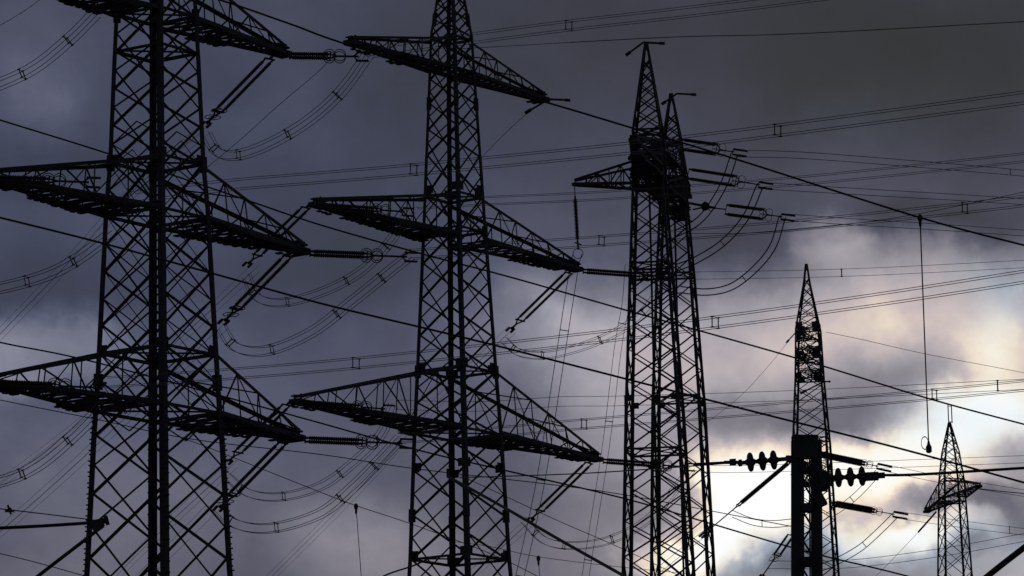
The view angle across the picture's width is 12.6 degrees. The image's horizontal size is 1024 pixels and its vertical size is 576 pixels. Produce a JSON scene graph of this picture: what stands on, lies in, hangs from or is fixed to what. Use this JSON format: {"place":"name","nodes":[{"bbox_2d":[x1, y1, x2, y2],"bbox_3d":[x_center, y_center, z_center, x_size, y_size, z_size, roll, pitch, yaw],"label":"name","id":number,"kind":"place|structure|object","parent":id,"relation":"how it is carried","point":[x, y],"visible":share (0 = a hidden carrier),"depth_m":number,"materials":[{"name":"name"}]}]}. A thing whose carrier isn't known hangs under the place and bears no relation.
{"place":"outdoors","nodes":[
{"label":"outdoors","id":0,"kind":"place"},
{"bbox_2d":[0,553,83,575],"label":"overhead wire","id":1,"kind":"object","parent":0,"point":[42,564],"visible":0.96,"depth_m":75.48,"materials":[{"name":"black metal"}]},
{"bbox_2d":[0,508,93,519],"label":"overhead wire","id":2,"kind":"object","parent":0,"point":[49,514],"visible":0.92,"depth_m":70.59,"materials":[{"name":"black metal"}]},
{"bbox_2d":[36,523,104,575],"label":"overhead wire","id":3,"kind":"object","parent":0,"point":[68,552],"visible":1,"depth_m":60.40,"materials":[{"name":"black metal"}]},
{"bbox_2d":[89,515,109,531],"bbox_3d":[-5.378,3.076,60.484,0.271,0.220,0.090,-1,-11,0],"label":"wire clamp","id":4,"kind":"object","parent":3,"relation":"attached to","point":[96,524],"visible":1,"depth_m":60.45,"materials":[{"name":"metal"}]},
{"bbox_2d":[0,521,89,529],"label":"overhead wire","id":5,"kind":"object","parent":4,"relation":"attached to","point":[44,525],"visible":1,"depth_m":60.47,"materials":[{"name":"black metal"}]},
{"bbox_2d":[0,127,210,340],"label":"sloping conductors","id":6,"kind":"object","parent":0,"point":[83,246],"visible":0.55,"depth_m":252.10,"materials":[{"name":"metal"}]},
{"bbox_2d":[4,325,222,534],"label":"sloping conductors","id":7,"kind":"object","parent":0,"point":[85,455],"visible":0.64,"depth_m":251.76,"materials":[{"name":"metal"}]},
{"bbox_2d":[1,265,258,487],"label":"sloping conductors","id":8,"kind":"object","parent":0,"point":[141,371],"visible":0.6,"depth_m":284.11,"materials":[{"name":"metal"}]},
{"bbox_2d":[116,462,231,575],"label":"sloping conductors","id":9,"kind":"object","parent":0,"point":[175,517],"visible":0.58,"depth_m":276.47,"materials":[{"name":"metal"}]},
{"bbox_2d":[185,439,536,575],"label":"overhead wire","id":10,"kind":"object","parent":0,"point":[362,507],"visible":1,"depth_m":110.93,"materials":[{"name":"black metal"}]},
{"bbox_2d":[354,503,361,575],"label":"pendant wire","id":11,"kind":"object","parent":10,"relation":"hanging from","point":[355,506],"visible":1,"depth_m":110.86,"materials":[{"name":"metal"}]},
{"bbox_2d":[272,338,505,575],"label":"sloping conductors","id":12,"kind":"object","parent":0,"point":[388,456],"visible":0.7,"depth_m":303.70,"materials":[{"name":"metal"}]},
{"bbox_2d":[0,400,790,526],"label":"overhead wire","id":13,"kind":"object","parent":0,"point":[388,464],"visible":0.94,"depth_m":113.83,"materials":[{"name":"black metal"}]},
{"bbox_2d":[383,556,432,575],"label":"overhead wire","id":14,"kind":"object","parent":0,"point":[408,566],"visible":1,"depth_m":71.87,"materials":[{"name":"black metal"}]},
{"bbox_2d":[0,342,907,575],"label":"overhead wire","id":15,"kind":"object","parent":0,"point":[442,455],"visible":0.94,"depth_m":96.00,"materials":[{"name":"black metal"}]},
{"bbox_2d":[471,512,539,575],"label":"sloping conductors","id":16,"kind":"object","parent":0,"point":[505,543],"visible":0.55,"depth_m":278.06,"materials":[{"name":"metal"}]},
{"bbox_2d":[0,217,1023,483],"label":"overhead wire","id":17,"kind":"object","parent":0,"point":[504,347],"visible":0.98,"depth_m":86.25,"materials":[{"name":"black metal"}]},
{"bbox_2d":[0,119,1023,424],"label":"overhead wire","id":18,"kind":"object","parent":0,"point":[508,277],"visible":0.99,"depth_m":96.68,"materials":[{"name":"black metal"}]},
{"bbox_2d":[0,0,1023,575],"label":"sky","id":19,"kind":"structure","parent":0,"point":[737,82],"materials":[{"name":"grey"}]},
{"bbox_2d":[447,476,625,575],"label":"overhead wire","id":20,"kind":"object","parent":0,"point":[540,528],"visible":1,"depth_m":56.62,"materials":[{"name":"black metal"}]},
{"bbox_2d":[100,270,1023,387],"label":"conductor bundle","id":21,"kind":"object","parent":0,"point":[712,326],"visible":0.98,"depth_m":178.51,"materials":[{"name":"metal"}]},
{"bbox_2d":[460,475,678,575],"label":"overhead wire","id":22,"kind":"object","parent":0,"point":[570,526],"visible":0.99,"depth_m":130.99,"materials":[{"name":"black metal"}]},
{"bbox_2d":[451,541,695,574],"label":"overhead wire","id":23,"kind":"object","parent":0,"point":[571,561],"visible":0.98,"depth_m":120.74,"materials":[{"name":"black metal"}]},
{"bbox_2d":[128,91,1023,202],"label":"conductor bundle","id":24,"kind":"object","parent":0,"point":[780,126],"visible":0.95,"depth_m":180.10,"materials":[{"name":"metal"}]},
{"bbox_2d":[459,464,720,477],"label":"overhead wire","id":25,"kind":"object","parent":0,"point":[593,472],"visible":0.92,"depth_m":69.39,"materials":[{"name":"black metal"}]},
{"bbox_2d":[366,0,825,57],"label":"conductor bundle","id":26,"kind":"object","parent":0,"point":[571,28],"visible":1,"depth_m":204.94,"materials":[{"name":"metal"}]},
{"bbox_2d":[205,53,372,160],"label":"jumper loop","id":27,"kind":"object","parent":26,"relation":"hanging from","point":[285,131],"visible":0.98,"depth_m":213.56,"materials":[{"name":"metal"}]},
{"bbox_2d":[218,0,1023,245],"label":"overhead wire","id":28,"kind":"object","parent":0,"point":[630,127],"visible":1,"depth_m":92.15,"materials":[{"name":"black metal"}]},
{"bbox_2d":[917,214,931,452],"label":"pendant wire","id":29,"kind":"object","parent":28,"relation":"hanging from","point":[928,449],"visible":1,"depth_m":91.31,"materials":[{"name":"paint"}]},
{"bbox_2d":[397,379,1022,410],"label":"conductor bundle","id":30,"kind":"object","parent":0,"point":[712,393],"visible":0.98,"depth_m":234.39,"materials":[{"name":"metal"}]},
{"bbox_2d":[397,380,1023,443],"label":"conductor bundle","id":31,"kind":"object","parent":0,"point":[586,420],"visible":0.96,"depth_m":201.83,"materials":[{"name":"metal"}]},
{"bbox_2d":[409,195,1023,259],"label":"conductor bundle","id":32,"kind":"object","parent":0,"point":[604,236],"visible":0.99,"depth_m":202.13,"materials":[{"name":"metal"}]},
{"bbox_2d":[217,252,413,356],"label":"jumper loop","id":33,"kind":"object","parent":32,"relation":"hanging from","point":[333,310],"visible":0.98,"depth_m":212.86,"materials":[{"name":"metal"}]},
{"bbox_2d":[680,192,1022,233],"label":"overhead wire","id":34,"kind":"object","parent":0,"point":[835,225],"visible":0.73,"depth_m":297.65,"materials":[{"name":"black metal"}]},
{"bbox_2d":[693,455,1023,472],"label":"conductor bundle","id":35,"kind":"object","parent":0,"point":[860,461],"visible":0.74,"depth_m":257.91,"materials":[{"name":"metal"}]},
{"bbox_2d":[768,533,1023,568],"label":"conductor bundle","id":36,"kind":"object","parent":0,"point":[915,552],"visible":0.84,"depth_m":293.18,"materials":[{"name":"metal"}]},
{"bbox_2d":[984,544,1023,575],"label":"overhead wire","id":37,"kind":"object","parent":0,"point":[1006,561],"visible":1,"depth_m":44.23,"materials":[{"name":"black metal"}]},
{"label":"ground","id":38,"kind":"structure","parent":0,"visible":0},
{"bbox_2d":[0,0,310,575],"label":"lattice pylon","id":39,"kind":"object","parent":38,"relation":"on","point":[219,418],"visible":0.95,"depth_m":203.55,"materials":[{"name":"metal"}]},
{"bbox_2d":[0,173,100,188],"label":"insulator string","id":40,"kind":"object","parent":39,"relation":"attached to","point":[5,179],"visible":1,"depth_m":194.45,"materials":[{"name":"paint"}]},
{"bbox_2d":[0,378,106,393],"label":"insulator string","id":41,"kind":"object","parent":39,"relation":"attached to","point":[7,384],"visible":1,"depth_m":193.20,"materials":[{"name":"paint"}]},
{"bbox_2d":[204,56,274,127],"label":"insulator string","id":42,"kind":"object","parent":39,"relation":"attached to","point":[233,100],"visible":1,"depth_m":214.24,"materials":[{"name":"paint"}]},
{"bbox_2d":[212,441,287,511],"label":"insulator string","id":43,"kind":"object","parent":39,"relation":"attached to","point":[252,469],"visible":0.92,"depth_m":211.47,"materials":[{"name":"paint"}]},
{"bbox_2d":[211,435,403,533],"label":"jumper loop","id":44,"kind":"object","parent":43,"relation":"hanging from","point":[337,495],"visible":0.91,"depth_m":211.25,"materials":[{"name":"metal"}]},
{"bbox_2d":[217,254,292,325],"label":"insulator string","id":45,"kind":"object","parent":39,"relation":"attached to","point":[248,292],"visible":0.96,"depth_m":213.64,"materials":[{"name":"paint"}]},
{"bbox_2d":[289,49,369,63],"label":"insulator string","id":46,"kind":"object","parent":39,"relation":"attached to","point":[324,55],"visible":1,"depth_m":212.46,"materials":[{"name":"paint"}]},
{"bbox_2d":[304,435,412,449],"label":"insulator string","id":47,"kind":"object","parent":39,"relation":"attached to","point":[333,441],"visible":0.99,"depth_m":209.80,"materials":[{"name":"paint"}]},
{"bbox_2d":[309,248,417,262],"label":"insulator string","id":48,"kind":"object","parent":39,"relation":"attached to","point":[339,253],"visible":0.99,"depth_m":211.77,"materials":[{"name":"paint"}]},
{"bbox_2d":[289,0,602,575],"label":"lattice pylon","id":49,"kind":"object","parent":38,"relation":"on","point":[424,232],"visible":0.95,"depth_m":253.99,"materials":[{"name":"metal"}]},
{"bbox_2d":[226,401,291,464],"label":"insulator string","id":50,"kind":"object","parent":49,"relation":"attached to","point":[230,460],"visible":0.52,"depth_m":242.84,"materials":[{"name":"paint"}]},
{"bbox_2d":[227,403,397,501],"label":"jumper loop","id":51,"kind":"object","parent":50,"relation":"hanging from","point":[338,472],"visible":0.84,"depth_m":243.84,"materials":[{"name":"metal"}]},
{"bbox_2d":[196,63,326,176],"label":"overhead wire","id":52,"kind":"object","parent":49,"relation":"attached to","point":[267,115],"visible":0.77,"depth_m":263.22,"materials":[{"name":"black metal"}]},
{"bbox_2d":[242,204,310,267],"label":"insulator string","id":53,"kind":"object","parent":49,"relation":"attached to","point":[284,224],"visible":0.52,"depth_m":245.58,"materials":[{"name":"paint"}]},
{"bbox_2d":[242,209,415,306],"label":"jumper loop","id":54,"kind":"object","parent":53,"relation":"hanging from","point":[286,305],"visible":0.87,"depth_m":245.78,"materials":[{"name":"metal"}]},
{"bbox_2d":[301,400,394,413],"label":"insulator string","id":55,"kind":"object","parent":49,"relation":"attached to","point":[330,405],"visible":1,"depth_m":240.80,"materials":[{"name":"paint"}]},
{"bbox_2d":[320,203,413,216],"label":"insulator string","id":56,"kind":"object","parent":49,"relation":"attached to","point":[352,207],"visible":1,"depth_m":244.22,"materials":[{"name":"paint"}]},
{"bbox_2d":[414,153,1023,208],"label":"conductor bundle","id":57,"kind":"object","parent":56,"relation":"attached to","point":[720,184],"visible":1,"depth_m":236.23,"materials":[{"name":"metal"}]},
{"bbox_2d":[448,42,568,49],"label":"overhead wire","id":58,"kind":"object","parent":49,"relation":"attached to","point":[512,45],"visible":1,"depth_m":251.24,"materials":[{"name":"black metal"}]},
{"bbox_2d":[569,21,1023,42],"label":"overhead wire","id":59,"kind":"object","parent":58,"relation":"attached to","point":[799,33],"visible":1,"depth_m":240.16,"materials":[{"name":"black metal"}]},
{"bbox_2d":[505,271,572,332],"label":"insulator string","id":60,"kind":"object","parent":49,"relation":"attached to","point":[528,308],"visible":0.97,"depth_m":265.25,"materials":[{"name":"paint"}]},
{"bbox_2d":[524,98,569,113],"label":"earth wire clamp","id":61,"kind":"object","parent":49,"relation":"attached to","point":[538,105],"visible":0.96,"depth_m":262.35,"materials":[{"name":"metal"}]},
{"bbox_2d":[527,461,592,521],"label":"insulator string","id":62,"kind":"object","parent":49,"relation":"attached to","point":[577,470],"visible":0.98,"depth_m":264.55,"materials":[{"name":"paint"}]},
{"bbox_2d":[521,465,695,549],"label":"jumper loop","id":63,"kind":"object","parent":62,"relation":"hanging from","point":[655,511],"visible":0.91,"depth_m":262.35,"materials":[{"name":"metal"}]},
{"bbox_2d":[582,268,675,281],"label":"insulator string","id":64,"kind":"object","parent":49,"relation":"attached to","point":[614,273],"visible":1,"depth_m":263.61,"materials":[{"name":"paint"}]},
{"bbox_2d":[502,274,671,359],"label":"jumper loop","id":65,"kind":"object","parent":64,"relation":"hanging from","point":[541,352],"visible":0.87,"depth_m":264.46,"materials":[{"name":"metal"}]},
{"bbox_2d":[670,260,1023,279],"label":"conductor bundle","id":66,"kind":"object","parent":64,"relation":"attached to","point":[852,268],"visible":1,"depth_m":260.15,"materials":[{"name":"metal"}]},
{"bbox_2d":[603,458,694,471],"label":"insulator string","id":67,"kind":"object","parent":49,"relation":"attached to","point":[631,462],"visible":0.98,"depth_m":262.93,"materials":[{"name":"paint"}]},
{"bbox_2d":[572,42,695,575],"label":"lattice pylon","id":68,"kind":"object","parent":38,"relation":"on","point":[646,169],"visible":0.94,"depth_m":334.94,"materials":[{"name":"metal"}]},
{"bbox_2d":[573,186,582,258],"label":"insulator string","id":69,"kind":"object","parent":68,"relation":"hanging from","point":[576,220],"visible":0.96,"depth_m":336.50,"materials":[{"name":"paint"}]},
{"bbox_2d":[515,254,581,575],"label":"dropper wires","id":70,"kind":"object","parent":69,"relation":"hanging from","point":[546,419],"visible":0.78,"depth_m":340.12,"materials":[{"name":"metal"}]},
{"bbox_2d":[625,41,664,55],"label":"earth wire clamp","id":71,"kind":"object","parent":68,"relation":"attached to","point":[628,53],"visible":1,"depth_m":338.94,"materials":[{"name":"metal"}]},
{"bbox_2d":[670,138,747,157],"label":"insulator string","id":72,"kind":"object","parent":68,"relation":"attached to","point":[701,151],"visible":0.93,"depth_m":344.52,"materials":[{"name":"paint"}]},
{"bbox_2d":[674,153,737,236],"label":"jumper loop","id":73,"kind":"object","parent":72,"relation":"hanging from","point":[711,199],"visible":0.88,"depth_m":345.06,"materials":[{"name":"black metal"}]},
{"bbox_2d":[734,150,1018,175],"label":"conductor bundle","id":74,"kind":"object","parent":72,"relation":"attached to","point":[881,164],"visible":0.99,"depth_m":360.02,"materials":[{"name":"black metal"}]},
{"bbox_2d":[648,93,715,575],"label":"lattice pylon","id":75,"kind":"object","parent":38,"relation":"on","point":[679,212],"visible":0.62,"depth_m":356.98,"materials":[{"name":"metal"}]},
{"bbox_2d":[582,270,631,575],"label":"dropper wires","id":76,"kind":"object","parent":75,"relation":"hanging from","point":[603,435],"visible":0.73,"depth_m":359.73,"materials":[{"name":"metal"}]},
{"bbox_2d":[661,93,695,105],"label":"earth wire clamp","id":77,"kind":"object","parent":75,"relation":"attached to","point":[675,94],"visible":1,"depth_m":360.81,"materials":[{"name":"metal"}]},
{"bbox_2d":[676,200,715,210],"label":"strain bracket","id":78,"kind":"object","parent":75,"relation":"attached to","point":[704,204],"visible":0.9,"depth_m":357.31,"materials":[{"name":"metal"}]},
{"bbox_2d":[716,204,795,221],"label":"insulator string","id":79,"kind":"object","parent":78,"relation":"attached to","point":[746,216],"visible":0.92,"depth_m":357.84,"materials":[{"name":"paint"}]},
{"bbox_2d":[679,216,785,295],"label":"jumper loop","id":80,"kind":"object","parent":79,"relation":"hanging from","point":[745,272],"visible":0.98,"depth_m":358.19,"materials":[{"name":"black metal"}]},
{"bbox_2d":[793,214,1021,235],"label":"conductor bundle","id":81,"kind":"object","parent":79,"relation":"attached to","point":[909,228],"visible":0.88,"depth_m":374.46,"materials":[{"name":"black metal"}]},
{"bbox_2d":[673,168,773,189],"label":"insulator string","id":82,"kind":"object","parent":75,"relation":"attached to","point":[711,173],"visible":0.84,"depth_m":352.39,"materials":[{"name":"paint"}]},
{"bbox_2d":[675,184,762,271],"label":"jumper loop","id":83,"kind":"object","parent":82,"relation":"hanging from","point":[725,235],"visible":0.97,"depth_m":352.67,"materials":[{"name":"black metal"}]},
{"bbox_2d":[772,183,1022,204],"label":"conductor bundle","id":84,"kind":"object","parent":82,"relation":"attached to","point":[893,196],"visible":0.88,"depth_m":368.40,"materials":[{"name":"black metal"}]},
{"bbox_2d":[788,434,828,575],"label":"catenary mast","id":85,"kind":"object","parent":38,"relation":"on","point":[806,447],"visible":1,"depth_m":60.48,"materials":[{"name":"metal"}]},
{"bbox_2d":[738,450,789,471],"bbox_3d":[3.302,2.260,60.608,0.716,0.279,0.258,-1,-11,0],"label":"disc insulator","id":86,"kind":"object","parent":85,"relation":"attached to","point":[762,460],"visible":1,"depth_m":60.54,"materials":[{"name":"ceramic"}]},
{"bbox_2d":[694,459,738,465],"bbox_3d":[2.685,2.279,60.606,0.607,0.084,0.080,-1,-11,0],"label":"wire clamp","id":87,"kind":"object","parent":86,"relation":"attached to","point":[732,462],"visible":1,"depth_m":60.59,"materials":[{"name":"metal"}]},
{"bbox_2d":[827,466,865,486],"bbox_3d":[4.438,2.465,60.565,0.734,0.270,0.258,-1,-11,0],"label":"disc insulator","id":88,"kind":"object","parent":85,"relation":"attached to","point":[850,477],"visible":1,"depth_m":60.48,"materials":[{"name":"ceramic"}]},
{"bbox_2d":[865,471,884,480],"bbox_3d":[4.730,2.458,60.565,0.276,0.107,0.130,-1,-11,0],"label":"wire clamp","id":89,"kind":"object","parent":88,"relation":"attached to","point":[873,476],"visible":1,"depth_m":60.51,"materials":[{"name":"metal"}]},
{"bbox_2d":[880,467,1023,476],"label":"overhead wire","id":90,"kind":"object","parent":88,"relation":"attached to","point":[954,472],"visible":1,"depth_m":59.93,"materials":[{"name":"black metal"}]},
{"bbox_2d":[790,264,839,575],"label":"lattice pylon","id":91,"kind":"object","parent":38,"relation":"on","point":[801,333],"visible":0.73,"depth_m":404.51,"materials":[{"name":"metal"}]},
{"bbox_2d":[698,462,790,538],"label":"insulator string","id":92,"kind":"object","parent":91,"relation":"attached to","point":[760,486],"visible":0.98,"depth_m":401.20,"materials":[{"name":"paint"}]},
{"bbox_2d":[732,510,789,527],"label":"jumper loop","id":93,"kind":"object","parent":92,"relation":"hanging from","point":[760,519],"visible":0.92,"depth_m":402.06,"materials":[{"name":"black metal"}]},
{"bbox_2d":[759,534,790,575],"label":"insulator string","id":94,"kind":"object","parent":91,"relation":"attached to","point":[778,548],"visible":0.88,"depth_m":399.37,"materials":[{"name":"paint"}]},
{"bbox_2d":[822,451,892,471],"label":"insulator string","id":95,"kind":"object","parent":91,"relation":"attached to","point":[841,458],"visible":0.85,"depth_m":398.76,"materials":[{"name":"paint"}]},
{"bbox_2d":[881,463,1023,496],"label":"conductor bundle","id":96,"kind":"object","parent":95,"relation":"attached to","point":[960,479],"visible":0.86,"depth_m":406.66,"materials":[{"name":"metal"}]},
{"bbox_2d":[832,501,907,519],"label":"insulator string","id":97,"kind":"object","parent":91,"relation":"attached to","point":[858,508],"visible":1,"depth_m":398.11,"materials":[{"name":"paint"}]},
{"bbox_2d":[826,470,875,518],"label":"jumper loop","id":98,"kind":"object","parent":97,"relation":"hanging from","point":[851,499],"visible":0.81,"depth_m":398.52,"materials":[{"name":"metal"}]},
{"bbox_2d":[823,514,896,570],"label":"jumper loop","id":99,"kind":"object","parent":97,"relation":"hanging from","point":[859,544],"visible":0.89,"depth_m":397.50,"materials":[{"name":"black metal"}]},
{"bbox_2d":[897,511,1023,534],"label":"conductor bundle","id":100,"kind":"object","parent":97,"relation":"attached to","point":[965,521],"visible":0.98,"depth_m":405.28,"materials":[{"name":"metal"}]},
{"bbox_2d":[827,332,1023,372],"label":"overhead wire","id":101,"kind":"object","parent":91,"relation":"attached to","point":[927,354],"visible":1,"depth_m":412.81,"materials":[{"name":"black metal"}]},
{"bbox_2d":[923,422,982,575],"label":"lattice pylon","id":102,"kind":"object","parent":38,"relation":"on","point":[944,503],"visible":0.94,"depth_m":473.89,"materials":[{"name":"metal"}]},
{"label":"insulator string","id":103,"kind":"object","parent":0,"visible":0},
{"bbox_2d":[0,9,100,90],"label":"jumper loop","id":104,"kind":"object","parent":103,"relation":"hanging from","point":[66,39],"visible":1,"depth_m":196.96,"materials":[{"name":"metal"}]},
{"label":"insulator string","id":105,"kind":"object","parent":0,"visible":0},
{"bbox_2d":[0,229,115,293],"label":"jumper loop","id":106,"kind":"object","parent":105,"relation":"hanging from","point":[76,265],"visible":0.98,"depth_m":195.39,"materials":[{"name":"metal"}]},
{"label":"insulator string","id":107,"kind":"object","parent":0,"visible":0},
{"bbox_2d":[0,400,110,487],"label":"jumper loop","id":108,"kind":"object","parent":107,"relation":"hanging from","point":[65,438],"visible":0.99,"depth_m":194.00,"materials":[{"name":"metal"}]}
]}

